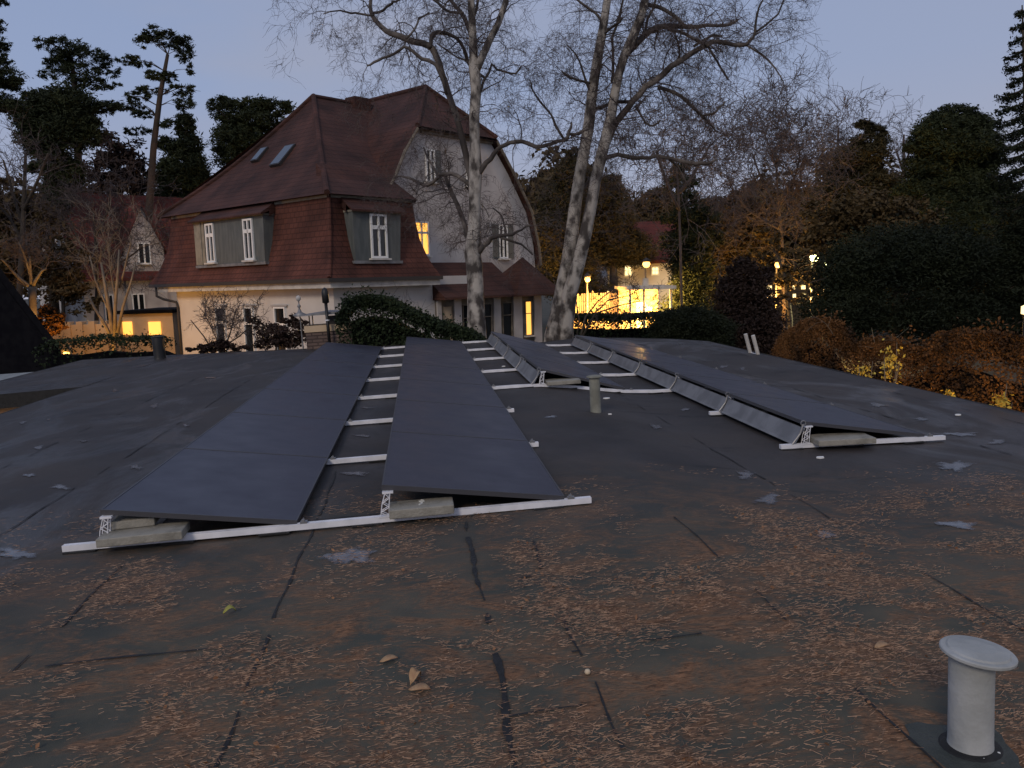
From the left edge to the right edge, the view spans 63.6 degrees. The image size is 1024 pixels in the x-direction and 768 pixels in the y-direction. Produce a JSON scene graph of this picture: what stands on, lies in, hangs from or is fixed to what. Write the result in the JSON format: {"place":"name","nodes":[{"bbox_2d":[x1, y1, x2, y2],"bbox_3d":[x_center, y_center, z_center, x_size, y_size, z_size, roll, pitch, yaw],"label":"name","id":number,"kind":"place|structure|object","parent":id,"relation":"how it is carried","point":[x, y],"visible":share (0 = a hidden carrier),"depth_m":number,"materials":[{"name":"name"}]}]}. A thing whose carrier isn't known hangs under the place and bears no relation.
{"place":"outdoors","nodes":[
{"label":"outdoors","id":0,"kind":"place"},
{"bbox_2d":[0,268,60,373],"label":"dark gable house","id":1,"kind":"structure","parent":0,"point":[23,331],"depth_m":24.07,"materials":[{"name":"stone"}]},
{"bbox_2d":[37,192,181,323],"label":"neighbour house","id":2,"kind":"structure","parent":0,"point":[144,300],"depth_m":47.61,"materials":[{"name":"white paint"}]},
{"bbox_2d":[117,307,179,354],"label":"garage","id":3,"kind":"structure","parent":0,"point":[154,321],"depth_m":33.20,"materials":[{"name":"paint"}]},
{"bbox_2d":[296,310,352,348],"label":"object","id":4,"kind":"object","parent":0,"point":[316,336],"visible":0.44,"depth_m":18.30,"materials":[{"name":"brick"}]},
{"bbox_2d":[149,84,555,354],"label":"mansard house","id":5,"kind":"structure","parent":0,"point":[282,213],"depth_m":29.03,"materials":[{"name":"brown"}]},
{"bbox_2d":[240,305,255,350],"bbox_3d":[-9.159,-1.813,28.772,0.880,1.890,0.090,5,10,41],"label":"window","id":6,"kind":"structure","parent":5,"relation":"in","point":[252,338],"depth_m":28.80,"materials":[{"name":"white paint"}]},
{"bbox_2d":[270,305,287,349],"bbox_3d":[-7.704,-1.695,27.517,0.930,1.890,0.090,5,10,41],"label":"window","id":7,"kind":"structure","parent":5,"relation":"in","point":[279,311],"depth_m":27.48,"materials":[{"name":"white paint"}]},
{"bbox_2d":[269,143,295,167],"bbox_3d":[-8.039,-7.998,29.258,0.620,1.014,0.994,5,10,41],"label":"roof window","id":8,"kind":"structure","parent":5,"relation":"in","point":[285,152],"depth_m":29.05,"materials":[{"name":"grey"}]},
{"bbox_2d":[416,221,432,256],"bbox_3d":[-3.205,-5.165,29.440,0.150,1.260,0.860,5,10,41],"label":"window","id":9,"kind":"structure","parent":5,"relation":"in","point":[425,242],"depth_m":29.60,"materials":[{"name":"glass"}]},
{"bbox_2d":[492,224,513,259],"bbox_3d":[-0.321,-5.627,32.740,0.150,1.390,1.210,5,10,41],"label":"window","id":10,"kind":"structure","parent":5,"relation":"in","point":[509,248],"depth_m":32.78,"materials":[{"name":"white paint"}]},
{"bbox_2d":[501,302,512,335],"bbox_3d":[-0.189,-2.451,31.591,0.080,1.350,0.550,5,10,41],"label":"window","id":11,"kind":"structure","parent":5,"relation":"in","point":[507,320],"depth_m":31.61,"materials":[{"name":"grey glass"}]},
{"bbox_2d":[524,301,534,336],"bbox_3d":[0.673,-2.563,32.526,0.150,1.410,0.560,5,10,41],"label":"window","id":12,"kind":"structure","parent":5,"relation":"in","point":[527,304],"depth_m":32.56,"materials":[{"name":"yellow glass"}]},
{"bbox_2d":[0,0,1023,298],"label":"sky","id":13,"kind":"structure","parent":0,"point":[945,51],"materials":[{"name":"blue"}]},
{"bbox_2d":[24,295,1020,383],"bbox_3d":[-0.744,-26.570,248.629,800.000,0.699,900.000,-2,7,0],"label":"ground","id":14,"kind":"structure","parent":0,"point":[546,306],"depth_m":57.51,"materials":[{"name":"soil"}]},
{"bbox_2d":[0,0,33,114],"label":"pine tree","id":15,"kind":"object","parent":14,"relation":"on","point":[11,82],"visible":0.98,"depth_m":32.59,"materials":[{"name":"green plant"}]},
{"bbox_2d":[0,212,82,317],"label":"pollard tree","id":16,"kind":"object","parent":14,"relation":"on","point":[32,294],"visible":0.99,"depth_m":28.34,"materials":[{"name":"brown plant"}]},
{"bbox_2d":[0,179,88,304],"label":"deciduous tree","id":17,"kind":"object","parent":14,"relation":"on","point":[39,220],"visible":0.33,"depth_m":42.62,"materials":[{"name":"brown plant"}]},
{"bbox_2d":[37,304,69,336],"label":"autumn shrub","id":18,"kind":"object","parent":14,"relation":"on","point":[54,319],"visible":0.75,"depth_m":29.78,"materials":[{"name":"orange plant"}]},
{"bbox_2d":[0,92,112,297],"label":"bare tree","id":19,"kind":"object","parent":14,"relation":"on","point":[25,202],"visible":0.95,"depth_m":35.10,"materials":[{"name":"brown plant"}]},
{"bbox_2d":[26,233,104,321],"bbox_3d":[-20.291,-3.105,37.748,3.388,7.620,2.343,-2,7,0],"label":"deciduous tree","id":20,"kind":"object","parent":14,"relation":"on","point":[66,291],"visible":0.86,"depth_m":37.47,"materials":[{"name":"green plant"}]},
{"bbox_2d":[6,79,127,337],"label":"pine tree","id":21,"kind":"object","parent":14,"relation":"on","point":[65,115],"visible":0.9,"depth_m":45.75,"materials":[{"name":"green plant"}]},
{"bbox_2d":[32,34,122,191],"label":"pine tree","id":22,"kind":"object","parent":14,"relation":"on","point":[61,56],"visible":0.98,"depth_m":49.55,"materials":[{"name":"green plant"}]},
{"bbox_2d":[53,320,124,354],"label":"garden wall","id":23,"kind":"structure","parent":14,"relation":"on","point":[90,327],"depth_m":32.93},
{"bbox_2d":[7,140,181,320],"bbox_3d":[-19.841,-5.686,39.239,9.005,12.141,6.895,-2,7,0],"label":"bare tree","id":24,"kind":"object","parent":14,"relation":"on","point":[110,232],"visible":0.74,"depth_m":39.38,"materials":[{"name":"brown plant"}]},
{"bbox_2d":[31,325,177,368],"bbox_3d":[-11.655,0.212,23.983,3.911,3.908,1.557,-2,7,0],"label":"dark hedge","id":25,"kind":"object","parent":14,"relation":"on","point":[59,360],"visible":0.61,"depth_m":23.68,"materials":[{"name":"plant"}]},
{"bbox_2d":[36,187,175,350],"bbox_3d":[-14.108,-2.852,30.165,4.342,8.477,4.540,-2,7,0],"label":"bare shrub","id":26,"kind":"object","parent":14,"relation":"on","point":[114,328],"visible":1,"depth_m":29.65,"materials":[{"name":"brown plant"}]},
{"bbox_2d":[83,129,158,195],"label":"deciduous tree","id":27,"kind":"object","parent":14,"relation":"on","point":[119,150],"visible":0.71,"depth_m":55.76,"materials":[{"name":"green plant"}]},
{"bbox_2d":[113,22,197,221],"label":"pine tree","id":28,"kind":"object","parent":14,"relation":"on","point":[176,42],"visible":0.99,"depth_m":48.04,"materials":[{"name":"green plant"}]},
{"bbox_2d":[140,118,215,197],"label":"fir tree","id":29,"kind":"object","parent":14,"relation":"on","point":[190,169],"visible":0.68,"depth_m":53.73,"materials":[{"name":"green plant"}]},
{"bbox_2d":[185,337,251,353],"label":"shrub","id":30,"kind":"object","parent":14,"relation":"on","point":[215,346],"visible":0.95,"depth_m":19.95,"materials":[{"name":"green plant"}]},
{"bbox_2d":[184,284,269,352],"bbox_3d":[-7.214,-0.075,20.789,1.904,4.937,2.357,-7,9,-34],"label":"bare shrub","id":31,"kind":"object","parent":14,"relation":"on","point":[221,325],"visible":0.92,"depth_m":20.36,"materials":[{"name":"brown plant"}]},
{"bbox_2d":[204,93,296,167],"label":"pine tree","id":32,"kind":"object","parent":14,"relation":"on","point":[241,128],"visible":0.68,"depth_m":57.23,"materials":[{"name":"green plant"}]},
{"bbox_2d":[243,312,310,349],"bbox_3d":[-5.562,0.386,20.254,1.520,4.265,1.122,2,8,25],"label":"rose bush","id":33,"kind":"object","parent":14,"relation":"on","point":[276,334],"visible":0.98,"depth_m":19.89,"materials":[{"name":"green plant"}]},
{"bbox_2d":[334,275,486,345],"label":"ivy bank","id":34,"kind":"structure","parent":14,"relation":"on","point":[374,330],"depth_m":17.75,"materials":[{"name":"plant"}]},
{"bbox_2d":[262,0,657,337],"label":"birch tree","id":35,"kind":"object","parent":14,"relation":"on","point":[475,168],"visible":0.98,"depth_m":19.00,"materials":[{"name":"grey plant"}]},
{"bbox_2d":[0,338,1023,767],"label":"flat roofed building","id":36,"kind":"structure","parent":14,"relation":"on","point":[670,510],"depth_m":4.01,"materials":[{"name":"fabric"}]},
{"bbox_2d":[150,336,165,358],"bbox_3d":[-8.068,-0.835,18.837,0.300,0.524,0.300,-4,8,-6],"label":"vent pipe","id":37,"kind":"object","parent":36,"relation":"on","point":[158,345],"visible":0.99,"depth_m":18.74,"materials":[{"name":"black metal"}]},
{"bbox_2d":[62,490,591,554],"bbox_3d":[-1.063,0.765,4.945,3.122,0.197,0.090,-4,8,-6],"label":"mounting rail","id":38,"kind":"object","parent":36,"relation":"on","point":[260,531],"visible":0.85,"depth_m":4.93,"materials":[{"name":"metal"}]},
{"bbox_2d":[96,521,189,547],"bbox_3d":[-2.146,0.876,4.815,0.470,0.050,0.210,-5,8,-8],"label":"concrete slab","id":39,"kind":"object","parent":38,"relation":"on","point":[159,532],"depth_m":4.74,"materials":[{"name":"concrete"}]},
{"bbox_2d":[111,515,159,529],"bbox_3d":[-2.251,0.811,4.949,0.240,0.050,0.200,-5,8,-12],"label":"concrete slab","id":40,"kind":"object","parent":39,"relation":"on","point":[118,522],"depth_m":4.86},
{"bbox_2d":[100,448,327,524],"bbox_3d":[-1.937,0.674,5.716,1.120,0.031,1.734,4,7,-7],"label":"solar panel","id":41,"kind":"object","parent":38,"relation":"on","point":[218,485],"visible":1,"depth_m":5.47,"materials":[{"name":"grey"}]},
{"bbox_2d":[389,496,453,518],"bbox_3d":[-0.547,0.746,4.997,0.385,0.062,0.200,-4,8,-6],"label":"concrete slab","id":42,"kind":"object","parent":38,"relation":"on","point":[420,507],"depth_m":4.92,"materials":[{"name":"grey"}]},
{"bbox_2d":[381,431,563,499],"bbox_3d":[-0.329,0.551,5.885,1.120,0.032,1.734,4,7,-7],"label":"solar panel","id":43,"kind":"object","parent":38,"relation":"on","point":[446,464],"visible":1,"depth_m":5.63,"materials":[{"name":"grey"}]},
{"bbox_2d":[345,406,513,425],"bbox_3d":[-1.494,0.316,8.370,3.047,0.197,0.090,-4,8,-6],"label":"mounting rail","id":44,"kind":"object","parent":36,"relation":"on","point":[383,420],"visible":0.12,"depth_m":8.37,"materials":[{"name":"metal"}]},
{"bbox_2d":[233,388,357,420],"bbox_3d":[-2.331,0.222,9.144,1.120,0.031,1.734,4,7,-7],"label":"solar panel","id":45,"kind":"object","parent":44,"relation":"on","point":[301,403],"visible":0.87,"depth_m":9.04,"materials":[{"name":"grey"}]},
{"bbox_2d":[396,378,504,406],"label":"solar panel","id":46,"kind":"object","parent":44,"relation":"on","point":[446,392],"visible":0.87,"depth_m":9.21,"materials":[{"name":"grey"}]},
{"bbox_2d":[326,439,538,464],"bbox_3d":[-1.297,0.542,6.655,3.047,0.197,0.090,-4,8,-6],"label":"mounting rail","id":47,"kind":"object","parent":36,"relation":"on","point":[381,457],"visible":0.17,"depth_m":6.66,"materials":[{"name":"metal"}]},
{"bbox_2d":[184,412,345,458],"bbox_3d":[-2.134,0.448,7.430,1.120,0.032,1.734,4,7,-7],"label":"solar panel","id":48,"kind":"object","parent":47,"relation":"on","point":[271,434],"visible":0.9,"depth_m":7.29,"materials":[{"name":"grey"}]},
{"bbox_2d":[391,399,526,439],"bbox_3d":[-0.526,0.325,7.599,1.120,0.031,1.734,4,7,-7],"label":"solar panel","id":49,"kind":"object","parent":47,"relation":"on","point":[413,416],"visible":0.83,"depth_m":7.47,"materials":[{"name":"grey"}]},
{"bbox_2d":[0,343,1006,562],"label":"puddle water","id":50,"kind":"structure","parent":36,"relation":"on","point":[955,466],"depth_m":5.48,"materials":[{"name":"liquid"}]},
{"bbox_2d":[0,463,1023,767],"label":"pine needle litter","id":51,"kind":"object","parent":36,"relation":"on","point":[610,641],"visible":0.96,"depth_m":3.16,"materials":[{"name":"plant"}]},
{"bbox_2d":[378,339,652,357],"bbox_3d":[-0.554,-0.653,15.416,6.521,0.343,0.091,-2,7,-6],"label":"mounting rail","id":52,"kind":"object","parent":36,"relation":"on","point":[468,349],"visible":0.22,"depth_m":15.40,"materials":[{"name":"metal"}]},
{"bbox_2d":[317,342,381,355],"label":"solar panel","id":53,"kind":"object","parent":52,"relation":"on","point":[351,348],"visible":0.89,"depth_m":15.96,"materials":[{"name":"grey"}]},
{"bbox_2d":[406,337,464,347],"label":"solar panel","id":54,"kind":"object","parent":52,"relation":"on","point":[433,342],"visible":0.81,"depth_m":16.13,"materials":[{"name":"grey"}]},
{"bbox_2d":[491,331,553,349],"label":"solar panel","id":55,"kind":"object","parent":52,"relation":"on","point":[517,339],"visible":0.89,"depth_m":16.34,"materials":[{"name":"grey"}]},
{"bbox_2d":[575,335,647,347],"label":"solar panel","id":56,"kind":"object","parent":52,"relation":"on","point":[603,340],"visible":0.86,"depth_m":16.53,"materials":[{"name":"grey"}]},
{"bbox_2d":[373,347,680,367],"bbox_3d":[-0.357,-0.427,13.702,6.521,0.343,0.091,-2,7,-6],"label":"mounting rail","id":57,"kind":"object","parent":36,"relation":"on","point":[499,358],"visible":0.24,"depth_m":13.69,"materials":[{"name":"metal"}]},
{"bbox_2d":[304,350,377,365],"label":"solar panel","id":58,"kind":"object","parent":57,"relation":"on","point":[344,357],"visible":0.89,"depth_m":14.23,"materials":[{"name":"grey"}]},
{"bbox_2d":[404,343,471,357],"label":"solar panel","id":59,"kind":"object","parent":57,"relation":"on","point":[436,350],"visible":0.86,"depth_m":14.41,"materials":[{"name":"grey"}]},
{"bbox_2d":[499,337,572,359],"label":"solar panel","id":60,"kind":"object","parent":57,"relation":"on","point":[531,347],"visible":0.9,"depth_m":14.62,"materials":[{"name":"grey"}]},
{"bbox_2d":[592,341,676,356],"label":"solar panel","id":61,"kind":"object","parent":57,"relation":"on","point":[610,346],"visible":0.89,"depth_m":14.82,"materials":[{"name":"grey"}]},
{"bbox_2d":[366,358,717,381],"bbox_3d":[-0.160,-0.201,11.988,6.521,0.343,0.091,-2,7,-6],"label":"mounting rail","id":62,"kind":"object","parent":36,"relation":"on","point":[369,379],"visible":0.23,"depth_m":11.97,"materials":[{"name":"metal"}]},
{"bbox_2d":[287,359,372,377],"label":"solar panel","id":63,"kind":"object","parent":62,"relation":"on","point":[332,368],"visible":0.93,"depth_m":12.51,"materials":[{"name":"grey"}]},
{"bbox_2d":[402,352,478,368],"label":"solar panel","id":64,"kind":"object","parent":62,"relation":"on","point":[439,360],"visible":0.79,"depth_m":12.68,"materials":[{"name":"grey"}]},
{"bbox_2d":[509,345,594,371],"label":"solar panel","id":65,"kind":"object","parent":62,"relation":"on","point":[545,356],"visible":0.9,"depth_m":12.89,"materials":[{"name":"grey"}]},
{"bbox_2d":[614,350,711,367],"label":"solar panel","id":66,"kind":"object","parent":62,"relation":"on","point":[655,357],"visible":0.93,"depth_m":13.09,"materials":[{"name":"grey"}]},
{"bbox_2d":[357,371,766,399],"bbox_3d":[0.037,0.025,10.274,6.521,0.343,0.091,-2,7,-6],"label":"mounting rail","id":67,"kind":"object","parent":36,"relation":"on","point":[493,386],"visible":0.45,"depth_m":10.31,"materials":[{"name":"metal"}]},
{"bbox_2d":[265,372,366,396],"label":"solar panel","id":68,"kind":"object","parent":67,"relation":"on","point":[321,383],"visible":0.91,"depth_m":10.77,"materials":[{"name":"grey"}]},
{"bbox_2d":[400,363,489,384],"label":"solar panel","id":69,"kind":"object","parent":67,"relation":"on","point":[442,373],"visible":0.81,"depth_m":10.95,"materials":[{"name":"grey"}]},
{"bbox_2d":[487,334,540,383],"bbox_3d":[-0.093,-0.550,13.686,0.133,0.207,6.959,-4,8,-6],"label":"wind deflector","id":70,"kind":"object","parent":67,"relation":"attached to","point":[527,371],"visible":1,"depth_m":12.42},
{"bbox_2d":[522,355,624,389],"bbox_3d":[0.791,-0.171,11.218,1.120,0.031,1.734,13,6,-8],"label":"solar panel","id":71,"kind":"object","parent":67,"relation":"on","point":[561,369],"visible":1,"depth_m":10.98,"materials":[{"name":"grey"}]},
{"bbox_2d":[641,360,759,382],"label":"solar panel","id":72,"kind":"object","parent":67,"relation":"on","point":[671,368],"visible":0.89,"depth_m":11.35,"materials":[{"name":"grey"}]},
{"bbox_2d":[586,375,601,412],"bbox_3d":[0.860,0.101,8.551,0.164,0.394,0.164,-4,8,-6],"label":"vent pipe","id":73,"kind":"object","parent":36,"relation":"on","point":[594,391],"visible":1,"depth_m":8.51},
{"bbox_2d":[709,396,833,416],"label":"mounting rail","id":74,"kind":"object","parent":36,"relation":"on","point":[714,413],"visible":0.28,"depth_m":8.77,"materials":[{"name":"metal"}]},
{"bbox_2d":[678,374,826,403],"bbox_3d":[2.758,0.056,9.707,1.120,0.033,1.734,6,7,-7],"label":"solar panel","id":75,"kind":"object","parent":74,"relation":"on","point":[723,386],"visible":0.9,"depth_m":9.61,"materials":[{"name":"grey"}]},
{"bbox_2d":[779,425,945,450],"bbox_3d":[3.041,0.436,7.141,1.502,0.204,0.090,-2,7,-6],"label":"mounting rail","id":76,"kind":"object","parent":36,"relation":"on","point":[809,444],"visible":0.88,"depth_m":7.14,"materials":[{"name":"metal"}]},
{"bbox_2d":[571,338,805,444],"bbox_3d":[1.862,-0.262,12.182,0.133,0.207,10.439,-4,8,-6],"label":"wind deflector","id":77,"kind":"object","parent":76,"relation":"attached to","point":[783,430],"visible":1,"depth_m":9.23,"materials":[{"name":"metal"}]},
{"bbox_2d":[729,393,924,436],"bbox_3d":[2.955,0.281,7.994,1.120,0.032,1.734,6,7,-7],"label":"solar panel","id":78,"kind":"object","parent":76,"relation":"on","point":[820,414],"visible":1,"depth_m":7.74,"materials":[{"name":"grey"}]},
{"bbox_2d":[805,432,875,446],"bbox_3d":[2.824,0.473,7.098,0.500,0.050,0.280,-3,8,-3],"label":"concrete slab","id":79,"kind":"object","parent":76,"relation":"on","point":[838,439],"depth_m":6.99,"materials":[{"name":"concrete"}]},
{"bbox_2d":[905,635,1021,767],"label":"vent pipe","id":80,"kind":"object","parent":36,"relation":"on","point":[968,735],"visible":1,"depth_m":2.38,"materials":[{"name":"metal"}]},
{"bbox_2d":[0,138,1023,314],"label":"wood","id":81,"kind":"object","parent":14,"relation":"on","point":[540,177],"visible":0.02,"depth_m":72.90,"materials":[{"name":"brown plant"}]},
{"bbox_2d":[531,146,618,327],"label":"thuja tree","id":82,"kind":"object","parent":14,"relation":"on","point":[550,268],"visible":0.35,"depth_m":47.73,"materials":[{"name":"green plant"}]},
{"bbox_2d":[574,291,618,328],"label":"lattice fence","id":83,"kind":"object","parent":14,"relation":"on","point":[579,300],"visible":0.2,"depth_m":45.82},
{"bbox_2d":[583,172,660,328],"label":"thuja tree","id":84,"kind":"object","parent":14,"relation":"on","point":[639,246],"visible":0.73,"depth_m":49.48,"materials":[{"name":"green plant"}]},
{"bbox_2d":[576,258,670,337],"bbox_3d":[3.415,-1.197,25.400,2.996,5.416,2.446,-2,7,0],"label":"bare shrub","id":85,"kind":"object","parent":14,"relation":"on","point":[582,333],"visible":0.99,"depth_m":25.07,"materials":[{"name":"brown plant"}]},
{"bbox_2d":[573,305,681,337],"bbox_3d":[4.527,-0.607,27.028,6.412,4.203,1.504,-2,7,0],"label":"clipped hedge","id":86,"kind":"object","parent":14,"relation":"on","point":[603,332],"visible":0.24,"depth_m":26.38,"materials":[{"name":"plant"}]},
{"bbox_2d":[596,221,679,328],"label":"house","id":87,"kind":"structure","parent":14,"relation":"on","point":[655,276],"depth_m":51.63,"materials":[{"name":"yellow tile"}]},
{"bbox_2d":[614,278,675,328],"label":"carport","id":88,"kind":"object","parent":14,"relation":"on","point":[648,293],"visible":0.16,"depth_m":44.95,"materials":[{"name":"beige"}]},
{"bbox_2d":[630,186,676,226],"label":"deciduous tree","id":89,"kind":"object","parent":14,"relation":"on","point":[644,216],"visible":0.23,"depth_m":56.55,"materials":[{"name":"green plant"}]},
{"bbox_2d":[479,0,838,341],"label":"birch tree","id":90,"kind":"object","parent":14,"relation":"on","point":[560,325],"visible":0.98,"depth_m":19.50,"materials":[{"name":"grey plant"}]},
{"bbox_2d":[653,163,730,310],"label":"pine tree","id":91,"kind":"object","parent":14,"relation":"on","point":[696,279],"visible":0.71,"depth_m":43.14,"materials":[{"name":"green plant"}]},
{"bbox_2d":[643,299,744,346],"bbox_3d":[5.278,-0.387,24.229,2.967,4.199,2.473,-2,7,0],"label":"domed shrub","id":92,"kind":"object","parent":14,"relation":"on","point":[699,323],"visible":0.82,"depth_m":23.50,"materials":[{"name":"green plant"}]},
{"bbox_2d":[590,61,812,306],"bbox_3d":[8.271,-7.797,37.398,10.248,15.227,8.193,1,8,17],"label":"bare tree","id":93,"kind":"object","parent":14,"relation":"on","point":[666,171],"visible":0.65,"depth_m":36.38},
{"bbox_2d":[700,189,783,277],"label":"deciduous tree","id":94,"kind":"object","parent":14,"relation":"on","point":[740,246],"visible":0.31,"depth_m":48.54,"materials":[{"name":"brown plant"}]},
{"bbox_2d":[704,253,794,355],"bbox_3d":[7.357,-1.315,25.849,2.986,5.517,2.659,-2,7,0],"label":"conical shrub","id":95,"kind":"object","parent":14,"relation":"on","point":[750,305],"visible":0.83,"depth_m":25.42,"materials":[{"name":"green plant"}]},
{"bbox_2d":[651,24,879,349],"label":"bare tree","id":96,"kind":"object","parent":14,"relation":"on","point":[791,184],"visible":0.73,"depth_m":43.60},
{"bbox_2d":[751,226,818,355],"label":"deciduous tree","id":97,"kind":"object","parent":14,"relation":"on","point":[784,280],"visible":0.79,"depth_m":41.89,"materials":[{"name":"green plant"}]},
{"bbox_2d":[768,69,909,346],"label":"bare tree","id":98,"kind":"object","parent":14,"relation":"on","point":[841,131],"visible":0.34,"depth_m":49.80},
{"bbox_2d":[800,118,903,333],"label":"pine tree","id":99,"kind":"object","parent":14,"relation":"on","point":[876,146],"visible":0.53,"depth_m":48.08,"materials":[{"name":"green plant"}]},
{"bbox_2d":[789,178,956,368],"bbox_3d":[15.521,-4.372,35.436,7.192,8.725,4.123,-2,7,0],"label":"deciduous tree","id":100,"kind":"object","parent":14,"relation":"on","point":[844,214],"visible":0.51,"depth_m":34.73,"materials":[{"name":"green plant"}]},
{"bbox_2d":[853,95,924,335],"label":"bare tree","id":101,"kind":"object","parent":14,"relation":"on","point":[903,138],"visible":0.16,"depth_m":56.51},
{"bbox_2d":[770,306,1023,411],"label":"beech hedge","id":102,"kind":"object","parent":14,"relation":"on","point":[963,380],"visible":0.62,"depth_m":11.72,"materials":[{"name":"brown plant"}]},
{"bbox_2d":[878,339,905,383],"bbox_3d":[5.173,-0.144,11.280,0.341,0.966,0.230,-2,7,0],"label":"yellow spray","id":103,"kind":"object","parent":102,"relation":"attached to","point":[885,365],"visible":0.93,"depth_m":11.23,"materials":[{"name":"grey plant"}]},
{"bbox_2d":[785,203,1023,375],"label":"yew tree","id":104,"kind":"object","parent":14,"relation":"on","point":[900,262],"visible":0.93,"depth_m":28.90,"materials":[{"name":"green plant"}]},
{"bbox_2d":[888,103,1022,324],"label":"pine tree","id":105,"kind":"object","parent":14,"relation":"on","point":[955,161],"visible":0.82,"depth_m":43.89,"materials":[{"name":"green plant"}]},
{"bbox_2d":[971,5,1023,384],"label":"spruce tree","id":106,"kind":"object","parent":14,"relation":"on","point":[1009,98],"visible":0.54,"depth_m":29.12,"materials":[{"name":"green plant"}]},
{"bbox_2d":[721,267,846,339],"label":"building","id":107,"kind":"structure","parent":0,"point":[796,291],"depth_m":57.72,"materials":[{"name":"beige concrete"}]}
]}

